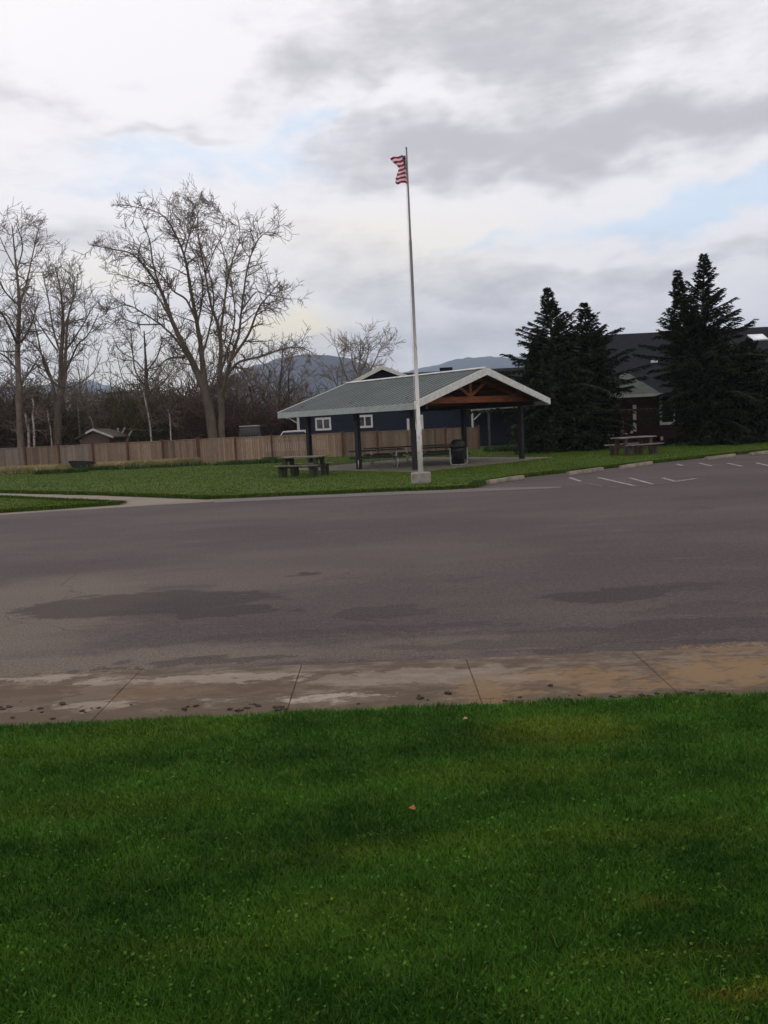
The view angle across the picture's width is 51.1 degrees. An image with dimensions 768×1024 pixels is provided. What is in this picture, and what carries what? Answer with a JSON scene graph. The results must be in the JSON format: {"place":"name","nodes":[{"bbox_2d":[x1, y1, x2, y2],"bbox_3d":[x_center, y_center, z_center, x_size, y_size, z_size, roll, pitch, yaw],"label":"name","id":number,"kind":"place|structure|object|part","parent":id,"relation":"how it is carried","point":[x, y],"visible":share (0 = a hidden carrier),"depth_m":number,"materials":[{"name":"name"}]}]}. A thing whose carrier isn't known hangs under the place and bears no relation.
{"place":"outdoors","nodes":[
{"label":"outdoors","id":0,"kind":"place"},
{"bbox_2d":[0,498,119,512],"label":"lawn","id":1,"kind":"structure","parent":0,"point":[44,509],"depth_m":23.34,"materials":[{"name":"green plant"}]},
{"bbox_2d":[78,397,103,429],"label":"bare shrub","id":2,"kind":"object","parent":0,"point":[91,421],"visible":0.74,"depth_m":58.49,"materials":[{"name":"grey plant"}]},
{"bbox_2d":[92,398,119,422],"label":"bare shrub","id":3,"kind":"object","parent":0,"point":[107,408],"visible":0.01,"depth_m":78.39,"materials":[{"name":"green plant"}]},
{"bbox_2d":[0,493,213,514],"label":"path","id":4,"kind":"structure","parent":0,"point":[140,501],"depth_m":24.20,"materials":[{"name":"concrete"}]},
{"bbox_2d":[6,354,371,414],"bbox_3d":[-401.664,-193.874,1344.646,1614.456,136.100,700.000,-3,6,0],"label":"hills","id":5,"kind":"structure","parent":0,"point":[329,360],"depth_m":1271.88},
{"bbox_2d":[0,356,525,403],"bbox_3d":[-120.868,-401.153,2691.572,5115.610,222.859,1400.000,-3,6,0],"label":"hills","id":6,"kind":"structure","parent":0,"point":[490,362],"depth_m":2725.25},
{"bbox_2d":[0,453,767,676],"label":"road","id":7,"kind":"structure","parent":0,"point":[572,566],"depth_m":10.60,"materials":[{"name":"grey asphalt"}]},
{"bbox_2d":[486,475,524,483],"bbox_3d":[3.763,-1.003,24.884,0.153,0.125,1.902,3,9,43],"label":"wheel stop","id":8,"kind":"object","parent":7,"relation":"on","point":[506,479],"visible":0.98,"depth_m":24.77,"materials":[{"name":"concrete"}]},
{"bbox_2d":[566,467,603,475],"bbox_3d":[6.704,-1.356,26.739,2.116,0.125,0.153,-9,9,-44],"label":"wheel stop","id":9,"kind":"object","parent":7,"relation":"on","point":[583,471],"visible":1,"depth_m":26.59,"materials":[{"name":"concrete"}]},
{"bbox_2d":[597,477,634,485],"bbox_3d":[6.626,-0.883,23.070,0.110,0.001,3.272,-3,6,-1],"label":"parking line","id":10,"kind":"object","parent":7,"relation":"on","point":[616,481],"visible":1,"depth_m":22.96,"materials":[{"name":"paint"}]},
{"bbox_2d":[619,461,652,468],"bbox_3d":[8.945,-1.662,28.492,0.153,0.125,2.268,3,9,44],"label":"wheel stop","id":11,"kind":"object","parent":7,"relation":"on","point":[627,466],"visible":1,"depth_m":28.35,"materials":[{"name":"concrete"}]},
{"bbox_2d":[704,454,735,459],"bbox_3d":[12.845,-2.103,30.713,1.994,0.125,0.153,-8,8,-36],"label":"wheel stop","id":12,"kind":"object","parent":7,"relation":"on","point":[719,457],"visible":1,"depth_m":30.61,"materials":[{"name":"concrete"}]},
{"bbox_2d":[748,450,767,455],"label":"wheel stop","id":13,"kind":"object","parent":7,"relation":"on","point":[757,453],"visible":1,"depth_m":31.68,"materials":[{"name":"concrete"}]},
{"bbox_2d":[0,688,767,1023],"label":"lawn","id":14,"kind":"structure","parent":0,"point":[316,880],"depth_m":3.68,"materials":[{"name":"green plant"}]},
{"bbox_2d":[0,646,767,725],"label":"sidewalk","id":15,"kind":"structure","parent":0,"point":[341,686],"depth_m":6.15,"materials":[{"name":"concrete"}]},
{"bbox_2d":[0,439,767,511],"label":"lawn","id":16,"kind":"structure","parent":0,"point":[312,484],"depth_m":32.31,"materials":[{"name":"green plant"}]},
{"bbox_2d":[0,375,49,446],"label":"bare shrub","id":17,"kind":"object","parent":16,"relation":"on","point":[8,404],"visible":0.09,"depth_m":59.54,"materials":[{"name":"brown plant"}]},
{"bbox_2d":[11,399,47,446],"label":"birch tree","id":18,"kind":"object","parent":16,"relation":"on","point":[27,425],"visible":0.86,"depth_m":54.12,"materials":[{"name":"grey plant"}]},
{"bbox_2d":[12,385,50,447],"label":"birch tree","id":19,"kind":"object","parent":16,"relation":"on","point":[33,412],"visible":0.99,"depth_m":53.47,"materials":[{"name":"grey plant"}]},
{"bbox_2d":[0,382,68,446],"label":"bare shrub","id":20,"kind":"object","parent":16,"relation":"on","point":[22,403],"visible":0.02,"depth_m":60.40,"materials":[{"name":"brown plant"}]},
{"bbox_2d":[0,197,69,447],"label":"birch tree","id":21,"kind":"object","parent":16,"relation":"on","point":[19,381],"visible":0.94,"depth_m":54.71,"materials":[{"name":"grey plant"}]},
{"bbox_2d":[0,365,76,448],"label":"bare shrub","id":22,"kind":"object","parent":16,"relation":"on","point":[5,432],"visible":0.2,"depth_m":58.79,"materials":[{"name":"brown plant"}]},
{"bbox_2d":[0,376,83,447],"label":"bare shrub","id":23,"kind":"object","parent":16,"relation":"on","point":[40,437],"visible":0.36,"depth_m":57.65,"materials":[{"name":"brown plant"}]},
{"bbox_2d":[38,396,64,445],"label":"birch tree","id":24,"kind":"object","parent":16,"relation":"on","point":[48,420],"visible":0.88,"depth_m":55.54,"materials":[{"name":"grey plant"}]},
{"bbox_2d":[0,241,118,446],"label":"alder tree","id":25,"kind":"object","parent":16,"relation":"on","point":[62,386],"visible":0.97,"depth_m":55.77,"materials":[{"name":"grey plant"}]},
{"bbox_2d":[0,348,130,445],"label":"bare shrub","id":26,"kind":"object","parent":16,"relation":"on","point":[71,425],"visible":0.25,"depth_m":59.80,"materials":[{"name":"brown plant"}]},
{"bbox_2d":[68,387,90,442],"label":"birch tree","id":27,"kind":"object","parent":16,"relation":"on","point":[78,403],"visible":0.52,"depth_m":59.49,"materials":[{"name":"grey plant"}]},
{"bbox_2d":[68,461,95,467],"bbox_3d":[-17.968,-2.802,47.899,1.597,0.602,0.725,-4,6,-6],"label":"plastic tub","id":28,"kind":"object","parent":16,"relation":"on","point":[76,464],"visible":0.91,"depth_m":47.57,"materials":[{"name":"black plastic"}]},
{"bbox_2d":[61,408,105,432],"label":"bare shrub","id":29,"kind":"object","parent":16,"relation":"on","point":[83,424],"depth_m":65.17,"materials":[{"name":"brown plant"}]},
{"bbox_2d":[0,457,200,474],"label":"dry grass","id":30,"kind":"structure","parent":16,"relation":"on","point":[25,469],"depth_m":47.83,"materials":[{"name":"beige plant"}]},
{"bbox_2d":[75,428,128,455],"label":"garden shed","id":31,"kind":"structure","parent":16,"relation":"on","point":[101,436],"depth_m":53.20,"materials":[{"name":"brown wood"}]},
{"bbox_2d":[66,371,138,428],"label":"bare shrub","id":32,"kind":"object","parent":16,"relation":"on","point":[103,399],"visible":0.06,"depth_m":69.13,"materials":[{"name":"brown plant"}]},
{"bbox_2d":[76,373,157,441],"bbox_3d":[-20.299,-7.282,62.683,8.192,7.065,7.001,1,7,32],"label":"bare shrub","id":33,"kind":"object","parent":16,"relation":"on","point":[108,412],"visible":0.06,"depth_m":61.68,"materials":[{"name":"brown plant"}]},
{"bbox_2d":[117,427,131,440],"bbox_3d":[-18.200,-4.663,56.733,1.092,2.650,0.157,-3,6,0],"label":"forked snag","id":34,"kind":"object","parent":16,"relation":"on","point":[123,431],"visible":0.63,"depth_m":56.58,"materials":[{"name":"white wood"}]},
{"bbox_2d":[83,373,171,456],"bbox_3d":[-18.560,-7.128,59.522,6.968,6.888,8.684,-3,6,0],"label":"bare shrub","id":35,"kind":"object","parent":16,"relation":"on","point":[135,436],"visible":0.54,"depth_m":58.59,"materials":[{"name":"brown plant"}]},
{"bbox_2d":[73,330,216,445],"bbox_3d":[-17.267,-8.740,61.593,10.828,10.683,9.775,-3,6,0],"label":"bare shrub","id":36,"kind":"object","parent":16,"relation":"on","point":[141,402],"visible":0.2,"depth_m":60.29,"materials":[{"name":"brown plant"}]},
{"bbox_2d":[104,315,188,440],"bbox_3d":[-17.448,-9.173,59.875,6.403,10.902,9.549,-4,6,-13],"label":"bare tree","id":37,"kind":"object","parent":16,"relation":"on","point":[134,364],"visible":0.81,"depth_m":59.16,"materials":[{"name":"brown plant"}]},
{"bbox_2d":[129,367,164,440],"bbox_3d":[-16.301,-6.616,55.445,2.334,6.631,2.154,-4,6,-12],"label":"birch tree","id":38,"kind":"object","parent":16,"relation":"on","point":[146,407],"visible":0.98,"depth_m":55.37,"materials":[{"name":"grey plant"}]},
{"bbox_2d":[113,356,212,448],"bbox_3d":[-15.767,-8.403,63.717,8.648,8.245,8.693,2,8,40],"label":"bare shrub","id":39,"kind":"object","parent":16,"relation":"on","point":[183,390],"visible":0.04,"depth_m":63.12,"materials":[{"name":"brown plant"}]},
{"bbox_2d":[152,398,183,439],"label":"birch tree","id":40,"kind":"object","parent":16,"relation":"on","point":[169,418],"visible":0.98,"depth_m":55.43,"materials":[{"name":"grey plant"}]},
{"bbox_2d":[140,381,227,455],"bbox_3d":[-14.253,-6.843,59.935,6.331,5.960,6.307,1,8,34],"label":"bare shrub","id":41,"kind":"object","parent":16,"relation":"on","point":[186,432],"visible":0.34,"depth_m":58.90,"materials":[{"name":"brown plant"}]},
{"bbox_2d":[71,172,326,457],"bbox_3d":[-12.245,-13.437,54.337,15.617,20.259,14.194,-5,7,-22],"label":"maple tree","id":42,"kind":"object","parent":16,"relation":"on","point":[200,374],"visible":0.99,"depth_m":54.91,"materials":[{"name":"brown plant"}]},
{"bbox_2d":[139,322,284,453],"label":"bare shrub","id":43,"kind":"object","parent":16,"relation":"on","point":[211,370],"visible":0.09,"depth_m":66.04,"materials":[{"name":"brown plant"}]},
{"bbox_2d":[161,362,272,453],"bbox_3d":[-12.103,-7.473,59.014,8.034,7.462,7.476,-3,6,0],"label":"bare shrub","id":44,"kind":"object","parent":16,"relation":"on","point":[229,413],"visible":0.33,"depth_m":59.04,"materials":[{"name":"brown plant"}]},
{"bbox_2d":[0,425,479,467],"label":"wooden fence","id":45,"kind":"object","parent":16,"relation":"on","point":[47,455],"visible":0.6,"depth_m":49.48,"materials":[{"name":"brown wood"}]},
{"bbox_2d":[238,425,268,455],"bbox_3d":[-9.635,-5.290,59.792,1.810,2.270,4.275,-3,6,0],"label":"parked van","id":46,"kind":"object","parent":16,"relation":"on","point":[250,431],"visible":0.16,"depth_m":57.66,"materials":[{"name":"paint"}]},
{"bbox_3d":[-9.652,-5.635,57.666,1.250,0.826,0.020,-3,6,0],"label":"rear window","id":47,"kind":"part","parent":46,"relation":"part of","materials":[{"name":"glass"}]},
{"bbox_2d":[216,355,291,453],"bbox_3d":[-9.774,-8.190,61.718,5.155,7.721,10.904,-3,6,0],"label":"slim bare tree","id":48,"kind":"object","parent":16,"relation":"on","point":[262,386],"visible":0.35,"depth_m":61.31,"materials":[{"name":"brown plant"}]},
{"bbox_2d":[224,365,284,436],"bbox_3d":[-11.532,-8.238,65.627,7.616,7.542,8.211,-3,6,0],"label":"bare shrub","id":49,"kind":"object","parent":16,"relation":"on","point":[243,392],"visible":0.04,"depth_m":64.81,"materials":[{"name":"brown plant"}]},
{"bbox_2d":[225,380,301,442],"bbox_3d":[-8.476,-7.351,61.583,9.462,5.879,6.254,-1,7,19],"label":"bare shrub","id":50,"kind":"object","parent":16,"relation":"on","point":[275,428],"visible":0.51,"depth_m":61.08,"materials":[{"name":"brown plant"}]},
{"bbox_2d":[247,338,323,433],"bbox_3d":[-7.779,-8.923,61.438,4.254,9.042,5.170,3,9,43],"label":"slim bare tree","id":51,"kind":"object","parent":16,"relation":"on","point":[282,387],"visible":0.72,"depth_m":61.88,"materials":[{"name":"brown plant"}]},
{"bbox_2d":[258,361,322,429],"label":"bare shrub","id":52,"kind":"object","parent":16,"relation":"on","point":[299,394],"visible":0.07,"depth_m":68.69,"materials":[{"name":"brown plant"}]},
{"bbox_2d":[272,358,318,427],"bbox_3d":[-6.772,-8.505,64.379,3.917,7.471,3.994,-5,7,-18],"label":"slim bare tree","id":53,"kind":"object","parent":16,"relation":"on","point":[293,393],"visible":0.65,"depth_m":64.49,"materials":[{"name":"brown plant"}]},
{"bbox_2d":[266,430,324,453],"bbox_3d":[-6.346,-4.960,57.614,4.296,1.770,1.712,-3,6,0],"label":"parked car","id":54,"kind":"object","parent":16,"relation":"on","point":[293,432],"visible":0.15,"depth_m":56.69,"materials":[{"name":"white metal"}]},
{"bbox_3d":[-6.315,-5.306,56.725,2.500,0.690,0.020,-3,6,0],"label":"side window","id":55,"kind":"part","parent":54,"relation":"part of","materials":[{"name":"black glass"}]},
{"bbox_2d":[271,455,334,477],"bbox_3d":[-3.188,-1.815,31.940,1.950,0.794,1.678,0,7,24],"label":"timber picnic table","id":56,"kind":"object","parent":16,"relation":"on","point":[313,468],"visible":1,"depth_m":31.83,"materials":[{"name":"wood"}]},
{"bbox_2d":[32,443,602,474],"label":"weeds","id":57,"kind":"object","parent":16,"relation":"on","point":[495,448],"visible":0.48,"depth_m":45.79,"materials":[{"name":"green plant"}]},
{"bbox_2d":[309,320,405,391],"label":"round bare tree","id":58,"kind":"object","parent":16,"relation":"on","point":[359,357],"visible":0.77,"depth_m":87.05,"materials":[{"name":"grey plant"}]},
{"bbox_2d":[286,365,523,451],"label":"navy house","id":59,"kind":"structure","parent":16,"relation":"on","point":[382,421],"depth_m":59.62,"materials":[{"name":"blue wood"}]},
{"bbox_2d":[315,417,330,430],"bbox_3d":[-4.509,-6.524,59.590,1.170,0.950,0.060,-3,6,0],"label":"window","id":60,"kind":"structure","parent":59,"relation":"in","point":[324,423],"depth_m":59.58,"materials":[{"name":"white paint"}]},
{"bbox_2d":[360,415,372,427],"bbox_3d":[-1.424,-6.713,59.586,1.170,0.950,0.060,-3,6,0],"label":"window","id":61,"kind":"structure","parent":59,"relation":"in","point":[366,421],"depth_m":59.58,"materials":[{"name":"white paint"}]},
{"bbox_2d":[288,457,551,471],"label":"shelter slab","id":62,"kind":"structure","parent":16,"relation":"on","point":[441,461],"depth_m":35.83,"materials":[{"name":"concrete"}]},
{"bbox_2d":[349,448,405,467],"bbox_3d":[-0.314,-2.353,35.254,2.400,0.766,1.685,-3,6,-4],"label":"metal frame picnic table","id":63,"kind":"object","parent":62,"relation":"on","point":[395,456],"visible":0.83,"depth_m":34.90,"materials":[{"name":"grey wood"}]},
{"bbox_2d":[363,446,411,463],"bbox_3d":[0.258,-2.713,38.236,2.400,0.766,1.685,-3,6,3],"label":"metal frame picnic table","id":64,"kind":"object","parent":62,"relation":"on","point":[380,454],"visible":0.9,"depth_m":37.86,"materials":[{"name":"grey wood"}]},
{"bbox_2d":[277,366,550,469],"bbox_3d":[1.296,-4.191,36.583,8.548,4.045,9.069,-8,8,-41],"label":"picnic shelter","id":65,"kind":"object","parent":62,"relation":"on","point":[462,390],"visible":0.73,"depth_m":34.72,"materials":[{"name":"paint"}]},
{"bbox_2d":[411,444,465,453],"bbox_3d":[2.537,-2.793,37.938,2.400,0.766,1.685,-3,6,-2],"label":"metal frame picnic table","id":66,"kind":"object","parent":62,"relation":"on","point":[440,451],"visible":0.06,"depth_m":37.55,"materials":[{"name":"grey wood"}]},
{"bbox_2d":[409,445,469,456],"bbox_3d":[2.392,-2.444,34.856,2.400,0.766,1.685,-3,6,-5],"label":"metal frame picnic table","id":67,"kind":"object","parent":62,"relation":"on","point":[435,454],"visible":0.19,"depth_m":34.48,"materials":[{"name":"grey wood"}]},
{"bbox_2d":[449,439,467,464],"bbox_3d":[3.143,-2.558,34.195,0.754,1.073,0.778,-3,6,0],"label":"litter bin","id":68,"kind":"object","parent":62,"relation":"on","point":[457,446],"visible":1,"depth_m":34.00,"materials":[{"name":"black plastic"}]},
{"bbox_2d":[411,472,430,483],"bbox_3d":[1.172,-1.064,25.452,0.640,0.385,0.640,-3,6,0],"label":"concrete base","id":69,"kind":"object","parent":16,"relation":"on","point":[420,477],"visible":0.74,"depth_m":25.18,"materials":[{"name":"grey concrete"}]},
{"bbox_2d":[405,147,422,472],"bbox_3d":[0.909,-6.146,24.887,0.190,9.904,0.169,-3,6,0],"label":"flagpole","id":70,"kind":"object","parent":69,"relation":"on","point":[418,433],"visible":0.98,"depth_m":24.96,"materials":[{"name":"metal"}]},
{"bbox_2d":[390,155,406,183],"bbox_3d":[0.445,-10.384,24.422,0.482,0.836,0.166,-3,6,0],"label":"flag","id":71,"kind":"object","parent":70,"relation":"attached to","point":[401,175],"visible":1,"depth_m":24.42,"materials":[{"name":"fabric"}]},
{"bbox_2d":[469,406,536,445],"bbox_3d":[8.533,-6.577,56.754,5.096,3.700,5.030,-3,6,0],"label":"garden annex","id":72,"kind":"object","parent":16,"relation":"on","point":[494,427],"visible":0.4,"depth_m":55.72,"materials":[{"name":"blue wood"}]},
{"bbox_2d":[460,287,658,454],"bbox_3d":[9.208,-6.894,41.414,7.259,9.516,8.737,-6,7,-28],"label":"conifer","id":73,"kind":"object","parent":16,"relation":"on","point":[558,334],"visible":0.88,"depth_m":41.37,"materials":[{"name":"green plant"}]},
{"bbox_2d":[540,302,653,450],"bbox_3d":[11.061,-6.844,42.145,6.203,8.465,7.786,-3,6,0],"label":"conifer","id":74,"kind":"object","parent":16,"relation":"on","point":[606,378],"visible":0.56,"depth_m":42.11,"materials":[{"name":"green plant"}]},
{"bbox_2d":[604,436,663,455],"bbox_3d":[11.101,-2.948,35.734,1.950,0.794,1.678,-6,7,-24],"label":"timber picnic table","id":75,"kind":"object","parent":16,"relation":"on","point":[615,447],"visible":0.99,"depth_m":35.63,"materials":[{"name":"grey wood"}]},
{"bbox_2d":[632,253,767,445],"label":"conifer","id":76,"kind":"object","parent":16,"relation":"on","point":[722,401],"visible":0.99,"depth_m":40.32,"materials":[{"name":"green plant"}]},
{"bbox_2d":[0,0,767,395],"label":"sky","id":77,"kind":"structure","parent":0,"point":[591,152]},
{"bbox_2d":[214,486,561,502],"bbox_3d":[-0.122,-0.510,22.714,10.136,0.001,1.460,-2,6,7],"label":"road apron","id":78,"kind":"object","parent":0,"point":[358,494],"visible":0.92,"depth_m":22.74,"materials":[{"name":"concrete"}]},
{"bbox_2d":[520,327,767,444],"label":"red house","id":79,"kind":"structure","parent":0,"point":[662,430],"depth_m":47.58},
{"bbox_2d":[659,397,678,424],"bbox_3d":[16.861,-5.929,46.696,1.736,1.669,0.083,-3,6,0],"label":"window","id":80,"kind":"structure","parent":79,"relation":"in","point":[663,422],"depth_m":46.73,"materials":[{"name":"white paint"}]},
{"label":"ground","id":81,"kind":"structure","parent":0,"visible":0},
{"bbox_2d":[0,371,297,437],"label":"woodland","id":82,"kind":"object","parent":81,"relation":"on","point":[97,391],"visible":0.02,"depth_m":100.91,"materials":[{"name":"brown plant"}]}
]}

